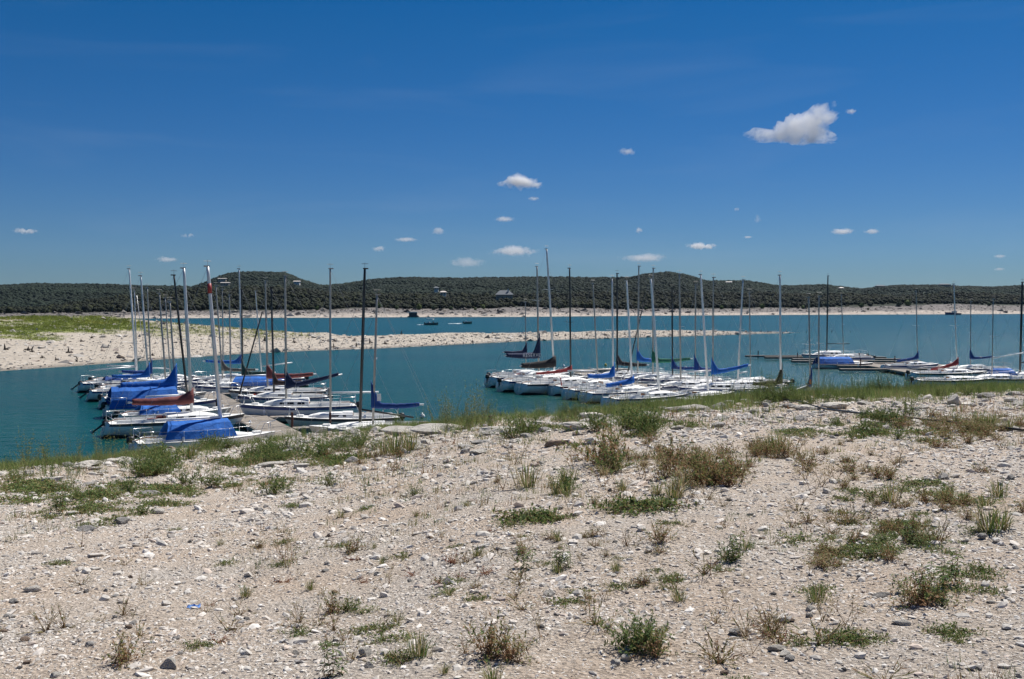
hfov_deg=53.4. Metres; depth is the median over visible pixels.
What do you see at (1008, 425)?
grass tuft
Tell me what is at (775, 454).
dry weed
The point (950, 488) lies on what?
grass tuft
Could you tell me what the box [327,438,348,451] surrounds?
leafy weed
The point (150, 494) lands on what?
creeping weed
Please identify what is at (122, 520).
rock
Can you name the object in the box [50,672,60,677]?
rock
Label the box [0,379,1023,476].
crest grass
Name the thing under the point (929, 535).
dry weed
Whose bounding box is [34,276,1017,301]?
hills
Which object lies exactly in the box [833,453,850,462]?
dry weed
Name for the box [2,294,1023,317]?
shore
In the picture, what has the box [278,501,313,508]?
creeping weed
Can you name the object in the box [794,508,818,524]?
dry weed
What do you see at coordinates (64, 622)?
dry weed
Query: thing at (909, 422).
dry weed
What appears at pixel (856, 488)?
creeping weed
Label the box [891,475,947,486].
creeping weed
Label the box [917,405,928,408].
rock
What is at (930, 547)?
creeping weed
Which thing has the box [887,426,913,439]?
leafy weed
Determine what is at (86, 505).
creeping weed
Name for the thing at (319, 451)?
leafy weed
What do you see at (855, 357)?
sailboat
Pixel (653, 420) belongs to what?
leafy weed
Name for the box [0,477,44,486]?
creeping weed
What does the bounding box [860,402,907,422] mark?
leafy weed
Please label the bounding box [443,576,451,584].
rock
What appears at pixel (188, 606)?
plastic wrapper
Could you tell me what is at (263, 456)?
creeping weed
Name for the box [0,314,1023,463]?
water
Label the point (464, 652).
dry weed
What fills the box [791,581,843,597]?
creeping weed
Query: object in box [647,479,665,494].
grass tuft
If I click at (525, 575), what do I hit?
dry weed
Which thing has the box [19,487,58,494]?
creeping weed
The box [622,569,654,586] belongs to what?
dry weed
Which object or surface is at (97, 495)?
creeping weed
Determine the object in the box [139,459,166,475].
leafy weed
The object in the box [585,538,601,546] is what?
dry weed
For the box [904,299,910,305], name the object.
shore tree
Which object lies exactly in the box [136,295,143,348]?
lowered mast
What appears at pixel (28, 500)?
creeping weed
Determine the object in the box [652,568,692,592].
dry weed
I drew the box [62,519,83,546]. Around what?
dry stick
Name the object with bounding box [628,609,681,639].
leafy weed
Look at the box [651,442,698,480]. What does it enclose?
dry weed
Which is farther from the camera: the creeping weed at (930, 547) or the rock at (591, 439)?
the rock at (591, 439)
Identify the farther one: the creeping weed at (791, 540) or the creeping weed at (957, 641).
the creeping weed at (791, 540)
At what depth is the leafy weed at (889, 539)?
7.83 m
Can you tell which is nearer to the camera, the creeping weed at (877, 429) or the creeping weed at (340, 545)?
the creeping weed at (340, 545)
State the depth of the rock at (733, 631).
5.74 m
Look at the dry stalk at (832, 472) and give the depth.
11.08 m
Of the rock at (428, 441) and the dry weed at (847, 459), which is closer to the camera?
the dry weed at (847, 459)
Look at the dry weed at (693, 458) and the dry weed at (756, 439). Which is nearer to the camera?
the dry weed at (693, 458)
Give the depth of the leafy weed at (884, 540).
7.77 m
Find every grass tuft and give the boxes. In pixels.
[177,440,204,458]
[216,538,225,545]
[234,583,257,597]
[305,578,317,590]
[334,507,347,517]
[369,437,391,454]
[375,556,393,564]
[378,426,410,455]
[389,610,404,623]
[392,430,424,450]
[392,627,441,658]
[437,662,452,674]
[443,584,458,596]
[470,543,489,557]
[476,661,511,678]
[503,460,551,488]
[543,472,572,494]
[547,558,566,573]
[552,465,580,483]
[552,527,565,541]
[557,481,577,496]
[598,464,612,475]
[608,559,621,569]
[611,563,621,571]
[615,478,631,490]
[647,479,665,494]
[655,474,688,498]
[668,466,692,485]
[668,584,686,601]
[734,533,759,549]
[762,435,781,450]
[763,427,797,449]
[799,579,831,603]
[866,477,908,502]
[927,478,959,500]
[938,483,957,495]
[951,412,966,420]
[955,488,975,499]
[966,499,1013,533]
[973,491,996,507]
[977,475,1011,497]
[982,415,997,424]
[982,503,1019,529]
[984,412,1001,423]
[999,416,1019,430]
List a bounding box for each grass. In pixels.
[0,314,323,340]
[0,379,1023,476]
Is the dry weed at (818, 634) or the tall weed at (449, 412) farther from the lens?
the tall weed at (449, 412)
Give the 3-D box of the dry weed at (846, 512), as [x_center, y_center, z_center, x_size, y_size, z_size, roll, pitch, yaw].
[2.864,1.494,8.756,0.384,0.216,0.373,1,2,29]
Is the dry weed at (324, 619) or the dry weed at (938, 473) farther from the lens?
the dry weed at (938, 473)
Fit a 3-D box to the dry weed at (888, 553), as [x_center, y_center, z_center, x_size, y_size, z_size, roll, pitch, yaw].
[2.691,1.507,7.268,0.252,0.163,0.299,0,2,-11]
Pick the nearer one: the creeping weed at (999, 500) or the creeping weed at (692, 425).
the creeping weed at (999, 500)
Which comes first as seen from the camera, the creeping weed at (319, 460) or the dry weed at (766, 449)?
the dry weed at (766, 449)
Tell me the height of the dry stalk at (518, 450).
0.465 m
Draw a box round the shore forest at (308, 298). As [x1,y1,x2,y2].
[0,285,1023,312]
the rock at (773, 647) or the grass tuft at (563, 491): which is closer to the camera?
the rock at (773, 647)
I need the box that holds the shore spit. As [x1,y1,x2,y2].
[0,316,774,370]
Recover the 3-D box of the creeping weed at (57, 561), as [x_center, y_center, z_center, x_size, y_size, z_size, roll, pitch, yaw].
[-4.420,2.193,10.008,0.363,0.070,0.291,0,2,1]
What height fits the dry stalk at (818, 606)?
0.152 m
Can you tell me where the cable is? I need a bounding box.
[782,399,1023,430]
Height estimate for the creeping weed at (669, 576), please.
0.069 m
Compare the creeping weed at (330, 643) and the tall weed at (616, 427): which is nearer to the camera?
the creeping weed at (330, 643)
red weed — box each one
[207,631,233,645]
[272,571,292,582]
[343,555,362,560]
[354,575,375,582]
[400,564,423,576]
[438,548,459,563]
[473,561,501,576]
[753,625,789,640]
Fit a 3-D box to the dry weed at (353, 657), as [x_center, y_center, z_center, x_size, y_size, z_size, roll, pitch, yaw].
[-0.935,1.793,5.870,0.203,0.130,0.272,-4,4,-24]
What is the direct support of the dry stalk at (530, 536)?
on the ground at (594, 641)
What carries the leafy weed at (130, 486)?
on the ground at (594, 641)
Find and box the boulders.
[0,304,1023,317]
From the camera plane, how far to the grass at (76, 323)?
182.78 m
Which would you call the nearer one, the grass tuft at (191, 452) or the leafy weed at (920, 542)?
the leafy weed at (920, 542)
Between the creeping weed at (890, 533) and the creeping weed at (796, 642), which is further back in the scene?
the creeping weed at (890, 533)
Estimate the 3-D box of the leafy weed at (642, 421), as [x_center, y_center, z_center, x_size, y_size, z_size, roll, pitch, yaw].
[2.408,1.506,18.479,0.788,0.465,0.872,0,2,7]
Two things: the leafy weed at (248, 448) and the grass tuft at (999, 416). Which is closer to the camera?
the grass tuft at (999, 416)
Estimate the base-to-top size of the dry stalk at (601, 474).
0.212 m
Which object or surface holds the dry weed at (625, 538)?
on the ground at (594, 641)
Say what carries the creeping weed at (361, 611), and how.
on the ground at (594, 641)
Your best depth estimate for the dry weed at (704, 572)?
7.08 m
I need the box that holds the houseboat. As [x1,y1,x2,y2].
[407,312,418,316]
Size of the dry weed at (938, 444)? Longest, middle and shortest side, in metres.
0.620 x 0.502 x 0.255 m
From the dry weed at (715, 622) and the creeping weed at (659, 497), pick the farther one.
the creeping weed at (659, 497)
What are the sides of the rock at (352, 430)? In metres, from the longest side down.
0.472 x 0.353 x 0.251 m
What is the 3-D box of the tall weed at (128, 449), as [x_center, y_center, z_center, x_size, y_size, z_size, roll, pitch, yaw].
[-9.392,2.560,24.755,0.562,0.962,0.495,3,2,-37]
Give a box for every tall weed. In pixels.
[13,426,34,462]
[15,437,41,470]
[40,432,60,467]
[54,431,66,466]
[69,435,86,461]
[86,434,102,459]
[92,429,110,459]
[103,425,124,457]
[118,424,138,461]
[131,428,146,460]
[140,422,157,454]
[425,391,446,421]
[434,386,452,423]
[441,393,460,427]
[448,391,470,418]
[457,380,482,427]
[464,401,475,426]
[472,392,486,426]
[473,379,496,416]
[474,394,496,428]
[476,396,487,423]
[565,389,580,413]
[581,385,593,409]
[601,406,627,453]
[769,374,784,397]
[780,374,795,391]
[801,379,813,396]
[919,368,931,386]
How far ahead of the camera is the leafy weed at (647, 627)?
5.49 m
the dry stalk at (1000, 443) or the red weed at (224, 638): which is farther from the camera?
the dry stalk at (1000, 443)
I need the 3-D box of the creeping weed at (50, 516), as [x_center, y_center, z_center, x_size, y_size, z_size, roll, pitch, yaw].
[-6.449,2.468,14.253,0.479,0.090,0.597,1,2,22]
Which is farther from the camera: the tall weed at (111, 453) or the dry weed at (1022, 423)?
the tall weed at (111, 453)
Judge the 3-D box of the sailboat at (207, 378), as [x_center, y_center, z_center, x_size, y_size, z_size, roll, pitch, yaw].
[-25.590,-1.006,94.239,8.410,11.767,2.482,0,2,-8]
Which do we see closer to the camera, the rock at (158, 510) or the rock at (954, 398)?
the rock at (158, 510)
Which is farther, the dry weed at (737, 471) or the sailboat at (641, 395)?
the sailboat at (641, 395)
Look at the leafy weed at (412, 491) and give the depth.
13.47 m
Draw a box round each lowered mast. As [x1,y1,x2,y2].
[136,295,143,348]
[238,312,262,396]
[627,303,643,371]
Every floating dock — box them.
[183,385,370,436]
[569,368,629,372]
[572,372,677,391]
[745,351,937,374]
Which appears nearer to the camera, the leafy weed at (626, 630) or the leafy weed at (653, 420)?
the leafy weed at (626, 630)
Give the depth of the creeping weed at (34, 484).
18.95 m
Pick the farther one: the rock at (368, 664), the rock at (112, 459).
the rock at (112, 459)
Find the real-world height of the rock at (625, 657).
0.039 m
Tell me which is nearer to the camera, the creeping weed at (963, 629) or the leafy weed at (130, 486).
the creeping weed at (963, 629)
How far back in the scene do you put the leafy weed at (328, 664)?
5.57 m
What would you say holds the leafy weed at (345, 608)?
on the ground at (594, 641)
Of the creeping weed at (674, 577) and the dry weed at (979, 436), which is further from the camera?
the dry weed at (979, 436)
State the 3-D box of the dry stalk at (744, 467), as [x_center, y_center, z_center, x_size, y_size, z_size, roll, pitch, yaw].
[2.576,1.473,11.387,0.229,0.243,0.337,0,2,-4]
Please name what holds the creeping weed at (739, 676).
on the ground at (594, 641)
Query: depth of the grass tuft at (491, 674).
5.05 m
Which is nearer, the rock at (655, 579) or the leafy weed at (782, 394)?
the rock at (655, 579)
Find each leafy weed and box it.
[46,489,67,513]
[50,494,72,507]
[55,477,76,491]
[67,487,90,499]
[106,473,139,491]
[113,451,164,476]
[118,477,148,492]
[125,445,172,466]
[127,449,169,473]
[129,453,190,474]
[129,501,153,514]
[130,451,168,470]
[134,451,180,474]
[138,436,197,460]
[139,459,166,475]
[153,450,188,466]
[159,451,185,470]
[167,464,210,485]
[191,433,222,447]
[191,466,232,487]
[198,432,223,448]
[203,431,222,439]
[213,442,229,451]
[217,433,241,448]
[229,436,268,454]
[232,437,250,446]
[234,446,258,456]
[241,469,294,495]
[248,444,290,461]
[250,432,279,446]
[251,436,274,450]
[254,441,274,452]
[255,436,286,453]
[260,445,293,454]
[265,473,301,489]
[267,435,298,449]
[267,447,287,460]
[286,435,313,451]
[292,438,320,452]
[296,435,333,458]
[306,441,335,458]
[309,433,334,446]
[311,470,346,485]
[319,641,349,677]
[324,434,348,446]
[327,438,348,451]
[328,431,354,446]
[330,441,361,452]
[330,592,371,613]
[335,429,370,447]
[346,427,379,441]
[349,436,368,447]
[360,435,382,449]
[397,482,425,495]
[484,416,534,438]
[500,407,549,436]
[510,410,558,431]
[512,546,535,570]
[543,467,586,490]
[552,544,569,566]
[558,551,573,568]
[569,403,614,431]
[588,444,645,472]
[594,609,662,652]
[596,608,674,655]
[605,401,646,429]
[612,407,645,425]
[615,404,668,429]
[621,403,652,423]
[621,409,673,426]
[622,400,648,412]
[623,411,665,431]
[627,403,685,432]
[627,418,661,434]
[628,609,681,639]
[705,540,753,563]
[727,531,744,558]
[756,395,768,405]
[762,391,777,401]
[773,390,798,400]
[778,387,803,398]
[787,392,803,401]
[790,393,819,404]
[826,414,851,425]
[842,540,885,557]
[850,415,878,431]
[853,406,873,417]
[855,390,869,399]
[860,402,888,419]
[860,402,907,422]
[867,534,895,543]
[869,533,906,541]
[878,527,918,538]
[881,403,919,423]
[883,396,922,414]
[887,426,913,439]
[887,574,909,595]
[895,574,974,605]
[901,516,917,541]
[903,531,948,547]
[908,570,934,599]
[913,528,951,543]
[925,561,950,587]
[930,575,949,599]
[935,548,965,586]
[956,384,975,395]
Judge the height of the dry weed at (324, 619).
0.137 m
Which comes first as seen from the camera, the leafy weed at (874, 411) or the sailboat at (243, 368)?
the leafy weed at (874, 411)
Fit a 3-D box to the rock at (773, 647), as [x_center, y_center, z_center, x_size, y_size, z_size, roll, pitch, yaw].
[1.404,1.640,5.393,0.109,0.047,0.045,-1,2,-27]
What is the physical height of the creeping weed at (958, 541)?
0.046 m
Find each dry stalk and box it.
[224,473,250,493]
[252,510,309,567]
[257,535,286,562]
[372,609,397,630]
[374,575,395,591]
[384,560,399,583]
[416,444,436,463]
[432,527,446,541]
[487,453,525,489]
[490,541,500,551]
[500,437,534,464]
[502,452,523,463]
[512,529,540,547]
[514,640,529,659]
[531,616,550,637]
[555,495,579,515]
[558,448,580,467]
[589,514,613,534]
[590,464,607,477]
[591,455,624,486]
[595,582,616,599]
[598,483,619,495]
[620,450,652,479]
[661,467,687,490]
[667,476,703,502]
[678,446,707,472]
[689,478,721,502]
[715,438,748,461]
[715,584,738,608]
[735,460,756,481]
[735,623,773,653]
[772,424,808,455]
[786,440,832,471]
[794,462,820,478]
[797,470,832,494]
[805,457,841,486]
[808,550,822,571]
[810,595,834,620]
[819,595,866,626]
[822,463,848,478]
[878,443,906,466]
[993,436,1007,448]
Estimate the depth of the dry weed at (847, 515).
8.77 m
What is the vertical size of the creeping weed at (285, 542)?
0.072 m
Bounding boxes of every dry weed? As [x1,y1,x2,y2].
[16,599,62,634]
[47,606,87,630]
[66,571,96,585]
[100,628,156,670]
[103,597,135,615]
[110,553,134,566]
[119,603,145,618]
[119,618,160,636]
[127,571,153,585]
[196,599,215,612]
[213,609,251,631]
[222,597,258,615]
[250,538,267,549]
[281,601,307,625]
[282,613,305,629]
[301,608,341,625]
[314,585,363,614]
[316,626,338,641]
[318,608,353,630]
[334,532,374,554]
[336,623,361,640]
[336,639,364,661]
[350,453,369,463]
[366,449,382,457]
[382,444,410,456]
[384,459,400,470]
[389,646,414,664]
[446,609,518,663]
[452,547,472,563]
[452,636,479,653]
[456,549,474,563]
[465,579,485,588]
[481,621,542,664]
[496,582,530,598]
[501,568,533,585]
[503,569,524,580]
[506,565,539,580]
[506,597,538,611]
[507,547,529,560]
[510,540,534,554]
[526,610,541,621]
[539,529,561,539]
[539,593,553,604]
[555,422,638,462]
[565,592,625,625]
[568,422,644,472]
[578,590,596,599]
[580,593,600,604]
[584,526,605,537]
[585,495,600,505]
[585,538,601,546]
[593,615,616,634]
[601,549,615,557]
[615,528,640,547]
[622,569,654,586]
[625,449,643,458]
[628,625,679,659]
[631,520,677,542]
[634,448,652,459]
[634,457,651,465]
[641,429,667,441]
[642,432,701,463]
[646,543,669,553]
[649,441,667,451]
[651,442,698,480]
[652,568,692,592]
[672,443,731,484]
[673,459,691,468]
[676,450,703,462]
[677,447,738,484]
[685,549,728,577]
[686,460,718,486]
[687,455,744,484]
[687,634,730,662]
[688,452,734,477]
[693,444,716,457]
[696,626,746,669]
[701,605,728,626]
[702,459,755,486]
[707,439,740,453]
[710,454,743,466]
[714,497,737,506]
[721,446,759,474]
[726,461,754,476]
[726,606,767,639]
[739,456,762,466]
[740,439,758,448]
[742,432,774,447]
[742,444,765,456]
[745,441,772,454]
[746,599,785,624]
[749,611,782,638]
[750,440,782,457]
[753,611,789,633]
[754,612,805,645]
[754,617,792,637]
[755,605,786,630]
[766,438,793,452]
[767,439,802,457]
[767,449,782,458]
[775,494,810,511]
[777,511,805,528]
[784,607,874,647]
[789,451,829,465]
[791,451,809,460]
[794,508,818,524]
[800,551,830,564]
[806,543,843,556]
[806,551,844,572]
[807,536,846,549]
[809,543,826,552]
[813,444,837,454]
[813,514,850,534]
[814,552,858,567]
[816,504,843,521]
[816,544,854,557]
[823,505,855,523]
[824,501,864,525]
[825,500,869,525]
[830,454,873,473]
[830,475,849,489]
[832,438,846,445]
[832,476,857,488]
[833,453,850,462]
[841,525,874,542]
[845,469,864,480]
[847,498,889,519]
[853,656,918,678]
[854,462,876,472]
[854,550,876,560]
[855,484,879,499]
[858,462,887,477]
[863,449,880,456]
[867,539,911,560]
[869,497,884,505]
[869,519,893,535]
[875,464,903,479]
[879,513,912,530]
[880,498,911,508]
[884,509,919,525]
[886,415,915,427]
[888,455,907,464]
[890,563,965,609]
[891,520,911,534]
[891,525,926,544]
[898,498,917,506]
[900,416,917,425]
[908,510,931,532]
[910,482,946,503]
[911,488,935,500]
[914,418,943,425]
[915,515,953,542]
[916,417,936,425]
[919,432,963,447]
[920,527,945,544]
[922,420,938,427]
[923,407,944,417]
[928,418,958,431]
[928,426,955,437]
[928,487,972,504]
[929,412,961,421]
[929,489,971,508]
[929,498,964,511]
[932,422,942,429]
[932,467,951,477]
[941,430,962,439]
[943,415,977,425]
[946,421,970,431]
[947,427,980,436]
[951,493,981,506]
[952,431,977,442]
[955,505,975,520]
[957,420,987,432]
[962,459,996,473]
[972,425,997,436]
[975,429,994,439]
[976,420,998,433]
[988,431,1004,439]
[994,423,1011,430]
[1004,499,1023,513]
[1010,416,1023,426]
[1012,415,1023,425]
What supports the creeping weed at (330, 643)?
on the ground at (594, 641)
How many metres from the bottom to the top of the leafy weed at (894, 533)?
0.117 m
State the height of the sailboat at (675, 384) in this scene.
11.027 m
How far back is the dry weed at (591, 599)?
6.57 m
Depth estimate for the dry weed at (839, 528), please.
8.29 m
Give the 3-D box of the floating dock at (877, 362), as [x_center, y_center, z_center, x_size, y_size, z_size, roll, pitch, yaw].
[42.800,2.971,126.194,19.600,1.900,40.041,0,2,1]
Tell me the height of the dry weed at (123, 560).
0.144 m
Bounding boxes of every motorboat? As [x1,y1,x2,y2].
[424,319,437,324]
[945,311,961,314]
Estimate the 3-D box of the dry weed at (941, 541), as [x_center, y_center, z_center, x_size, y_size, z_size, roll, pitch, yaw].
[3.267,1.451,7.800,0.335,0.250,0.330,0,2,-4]
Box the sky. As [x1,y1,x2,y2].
[0,0,1023,287]
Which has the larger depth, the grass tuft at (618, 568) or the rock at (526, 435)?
the rock at (526, 435)
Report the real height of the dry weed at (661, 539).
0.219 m
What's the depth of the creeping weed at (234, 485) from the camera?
18.34 m
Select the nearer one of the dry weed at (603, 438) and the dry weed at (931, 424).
the dry weed at (603, 438)
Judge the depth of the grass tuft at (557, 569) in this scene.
7.70 m
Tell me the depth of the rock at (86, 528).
12.49 m
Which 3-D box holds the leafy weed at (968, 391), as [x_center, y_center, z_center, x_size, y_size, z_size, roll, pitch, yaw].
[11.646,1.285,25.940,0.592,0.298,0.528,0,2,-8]
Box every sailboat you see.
[70,268,168,391]
[78,272,194,400]
[88,290,163,379]
[90,263,256,436]
[94,287,184,387]
[97,289,211,408]
[101,297,225,417]
[113,274,235,417]
[121,297,201,384]
[126,259,286,452]
[138,299,197,378]
[192,268,263,381]
[192,282,264,386]
[192,294,283,392]
[195,289,249,377]
[208,285,295,387]
[221,277,328,398]
[228,283,332,403]
[230,271,358,416]
[234,290,308,386]
[274,268,404,426]
[296,268,430,432]
[315,294,436,432]
[484,263,568,386]
[487,302,543,375]
[496,249,587,391]
[514,268,601,394]
[547,283,625,395]
[561,278,641,399]
[578,280,665,402]
[586,273,664,378]
[600,278,691,406]
[607,266,689,380]
[617,268,705,382]
[636,288,722,383]
[645,270,733,389]
[663,274,733,397]
[663,280,746,385]
[672,277,771,394]
[709,276,788,389]
[725,292,794,388]
[733,271,806,394]
[778,293,831,389]
[792,292,859,389]
[801,276,868,357]
[812,357,872,368]
[825,295,875,359]
[880,288,938,371]
[905,284,985,380]
[909,376,994,385]
[945,301,1008,373]
[963,299,1023,384]
[983,282,1023,375]
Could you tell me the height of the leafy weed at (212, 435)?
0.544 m
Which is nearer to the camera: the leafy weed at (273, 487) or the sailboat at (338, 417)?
the leafy weed at (273, 487)
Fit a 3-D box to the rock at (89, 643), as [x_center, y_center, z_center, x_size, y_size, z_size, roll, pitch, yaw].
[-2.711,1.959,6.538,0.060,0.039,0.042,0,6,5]
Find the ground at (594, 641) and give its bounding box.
[0,391,1023,678]
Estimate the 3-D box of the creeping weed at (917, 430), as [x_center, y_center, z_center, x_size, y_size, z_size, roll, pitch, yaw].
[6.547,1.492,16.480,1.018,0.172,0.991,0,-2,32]
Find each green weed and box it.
[4,454,16,478]
[14,459,26,480]
[49,447,59,476]
[62,450,74,473]
[65,462,75,484]
[542,392,550,415]
[750,378,758,400]
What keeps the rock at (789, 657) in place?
on the ground at (594, 641)
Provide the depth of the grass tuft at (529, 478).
12.48 m
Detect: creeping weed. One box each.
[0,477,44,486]
[0,478,58,485]
[0,480,67,490]
[0,481,51,487]
[0,482,34,490]
[0,491,54,504]
[1,472,42,477]
[1,487,27,493]
[2,481,56,489]
[2,496,54,504]
[5,478,75,483]
[10,480,80,493]
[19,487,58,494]
[24,507,52,514]
[29,511,66,519]
[36,493,67,497]
[39,558,74,565]
[49,489,89,499]
[53,494,111,507]
[66,488,128,500]
[67,500,123,510]
[67,506,112,516]
[69,483,149,494]
[69,516,116,527]
[75,500,125,510]
[81,479,148,487]
[90,488,129,494]
[93,512,136,521]
[94,489,139,500]
[99,505,145,512]
[104,499,139,504]
[120,497,169,506]
[121,509,154,516]
[130,485,197,493]
[131,489,181,498]
[132,484,185,489]
[132,484,194,494]
[135,483,205,493]
[139,498,193,506]
[142,482,176,486]
[159,485,202,493]
[159,500,199,506]
[168,490,212,497]
[183,638,223,652]
[189,476,228,482]
[203,452,256,465]
[216,558,239,565]
[218,482,241,487]
[219,462,247,467]
[223,480,247,485]
[226,470,257,475]
[229,456,284,467]
[238,452,291,461]
[240,450,267,459]
[264,559,293,568]
[269,537,297,544]
[273,625,314,638]
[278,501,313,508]
[282,449,313,459]
[307,455,334,463]
[308,451,359,463]
[308,458,346,468]
[313,453,342,464]
[316,640,345,650]
[318,451,365,462]
[327,542,352,548]
[339,618,386,636]
[346,603,379,615]
[354,504,368,512]
[360,631,403,646]
[361,620,401,634]
[370,647,414,665]
[380,629,417,643]
[386,647,424,668]
[387,551,411,560]
[428,585,462,598]
[430,574,468,585]
[463,591,490,602]
[489,519,527,528]
[491,502,571,524]
[496,513,527,522]
[513,507,566,522]
[521,510,575,524]
[522,507,576,524]
[535,424,564,429]
[535,559,555,566]
[537,596,591,607]
[549,417,585,421]
[558,441,592,447]
[564,587,596,594]
[581,494,648,517]
[592,492,681,515]
[599,578,643,590]
[606,556,630,561]
[612,494,672,510]
[617,429,661,438]
[617,494,703,516]
[648,568,663,573]
[652,583,671,590]
[653,519,683,525]
[654,572,695,584]
[658,572,686,584]
[663,418,711,428]
[702,562,740,571]
[723,673,751,678]
[766,428,810,433]
[772,426,814,433]
[774,529,818,546]
[776,631,829,649]
[783,429,828,438]
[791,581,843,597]
[805,428,829,433]
[810,423,836,427]
[813,629,875,647]
[816,533,843,542]
[816,625,870,639]
[817,509,855,514]
[820,625,883,645]
[826,495,855,501]
[828,422,850,426]
[829,426,883,438]
[830,542,872,558]
[830,631,894,648]
[834,518,865,525]
[835,486,882,492]
[840,552,874,561]
[842,426,889,437]
[844,427,893,434]
[846,536,914,551]
[847,489,906,502]
[848,419,904,429]
[848,536,884,549]
[850,627,896,644]
[852,413,877,418]
[852,426,894,435]
[858,540,895,550]
[862,543,914,556]
[865,517,906,528]
[878,530,947,541]
[881,518,928,526]
[883,485,921,492]
[887,426,949,435]
[889,482,923,489]
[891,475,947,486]
[901,433,955,444]
[905,510,941,516]
[908,485,956,499]
[912,478,968,487]
[918,621,997,645]
[919,541,951,554]
[919,619,981,639]
[923,565,987,584]
[928,545,965,558]
[932,563,960,569]
[935,633,968,644]
[941,581,980,595]
[947,540,973,544]
[953,491,1015,506]
[955,524,994,535]
[962,572,1006,581]
[964,582,1008,594]
[966,561,1014,576]
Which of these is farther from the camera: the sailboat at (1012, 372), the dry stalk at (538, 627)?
the sailboat at (1012, 372)
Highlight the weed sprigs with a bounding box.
[0,387,1023,678]
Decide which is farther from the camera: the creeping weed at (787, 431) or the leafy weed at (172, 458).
the leafy weed at (172, 458)
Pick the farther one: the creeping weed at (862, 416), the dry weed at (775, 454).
the creeping weed at (862, 416)
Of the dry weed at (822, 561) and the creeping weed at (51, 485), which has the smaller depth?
the dry weed at (822, 561)
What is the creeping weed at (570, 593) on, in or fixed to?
on the ground at (594, 641)
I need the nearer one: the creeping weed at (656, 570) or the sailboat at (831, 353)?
the creeping weed at (656, 570)
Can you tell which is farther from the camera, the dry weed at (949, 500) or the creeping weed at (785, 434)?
the creeping weed at (785, 434)
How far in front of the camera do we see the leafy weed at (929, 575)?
6.41 m
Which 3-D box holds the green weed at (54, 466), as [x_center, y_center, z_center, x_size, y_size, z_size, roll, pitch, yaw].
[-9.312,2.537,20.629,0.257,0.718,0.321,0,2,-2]
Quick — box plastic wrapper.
[187,603,200,607]
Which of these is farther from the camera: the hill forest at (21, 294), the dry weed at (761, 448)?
the hill forest at (21, 294)
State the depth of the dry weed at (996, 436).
15.35 m
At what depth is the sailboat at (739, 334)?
86.52 m
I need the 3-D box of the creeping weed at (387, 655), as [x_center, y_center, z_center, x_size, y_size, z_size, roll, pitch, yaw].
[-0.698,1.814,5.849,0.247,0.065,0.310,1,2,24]
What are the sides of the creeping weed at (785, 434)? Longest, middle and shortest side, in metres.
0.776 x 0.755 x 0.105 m
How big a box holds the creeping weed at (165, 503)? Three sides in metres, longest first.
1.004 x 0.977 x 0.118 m
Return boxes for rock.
[9,598,18,602]
[20,636,29,641]
[22,585,41,591]
[38,476,63,480]
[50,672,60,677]
[73,464,85,468]
[76,460,101,465]
[76,525,96,531]
[83,482,94,485]
[85,641,93,646]
[88,467,101,469]
[106,458,118,462]
[112,517,130,523]
[116,457,138,464]
[142,490,160,494]
[150,508,164,513]
[160,657,175,668]
[258,461,288,466]
[293,463,306,468]
[299,463,309,467]
[344,456,357,462]
[348,428,359,433]
[358,647,373,656]
[363,661,373,667]
[381,426,413,435]
[410,423,461,434]
[414,443,426,449]
[421,439,432,443]
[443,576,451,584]
[458,444,471,448]
[460,448,469,453]
[469,449,486,453]
[471,439,482,444]
[479,426,516,434]
[520,433,532,437]
[535,427,552,432]
[543,590,554,596]
[544,440,567,446]
[562,422,589,430]
[580,412,602,417]
[584,437,599,443]
[611,659,620,665]
[621,654,632,660]
[632,577,660,582]
[665,404,710,411]
[671,426,684,428]
[711,422,724,426]
[713,415,729,419]
[720,670,728,674]
[728,627,740,636]
[741,415,752,419]
[767,644,785,651]
[780,649,791,655]
[783,403,794,407]
[784,654,794,660]
[789,404,814,410]
[794,415,806,420]
[805,605,814,611]
[820,402,848,408]
[857,401,870,404]
[872,592,889,597]
[890,401,901,406]
[892,619,910,625]
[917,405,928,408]
[938,472,949,479]
[947,394,960,404]
[977,392,994,397]
[977,533,986,538]
[1004,397,1017,401]
[1005,474,1015,479]
[1008,391,1020,395]
[1012,401,1023,405]
[1015,672,1022,677]
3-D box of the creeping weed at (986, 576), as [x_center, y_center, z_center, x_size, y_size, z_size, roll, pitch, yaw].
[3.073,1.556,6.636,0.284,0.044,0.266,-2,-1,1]
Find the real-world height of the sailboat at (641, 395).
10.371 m
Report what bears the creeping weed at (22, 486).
on the ground at (594, 641)
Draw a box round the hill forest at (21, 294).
[0,271,1023,307]
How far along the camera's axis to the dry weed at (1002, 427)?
16.38 m
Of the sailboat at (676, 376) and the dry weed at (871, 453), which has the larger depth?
the sailboat at (676, 376)
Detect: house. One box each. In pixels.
[218,278,226,281]
[220,282,229,285]
[495,289,513,299]
[937,284,951,286]
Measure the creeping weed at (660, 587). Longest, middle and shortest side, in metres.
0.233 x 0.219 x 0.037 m
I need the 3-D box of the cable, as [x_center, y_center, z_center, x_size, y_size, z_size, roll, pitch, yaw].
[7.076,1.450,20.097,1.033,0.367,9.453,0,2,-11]
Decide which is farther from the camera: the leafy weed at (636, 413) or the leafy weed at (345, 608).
the leafy weed at (636, 413)
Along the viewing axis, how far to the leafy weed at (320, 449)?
23.24 m
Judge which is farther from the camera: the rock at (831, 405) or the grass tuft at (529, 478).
the rock at (831, 405)
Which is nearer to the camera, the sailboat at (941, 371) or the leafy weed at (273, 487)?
the leafy weed at (273, 487)
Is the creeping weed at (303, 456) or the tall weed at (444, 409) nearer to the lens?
the creeping weed at (303, 456)
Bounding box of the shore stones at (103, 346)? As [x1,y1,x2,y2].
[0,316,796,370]
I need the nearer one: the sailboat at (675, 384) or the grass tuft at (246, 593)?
the grass tuft at (246, 593)

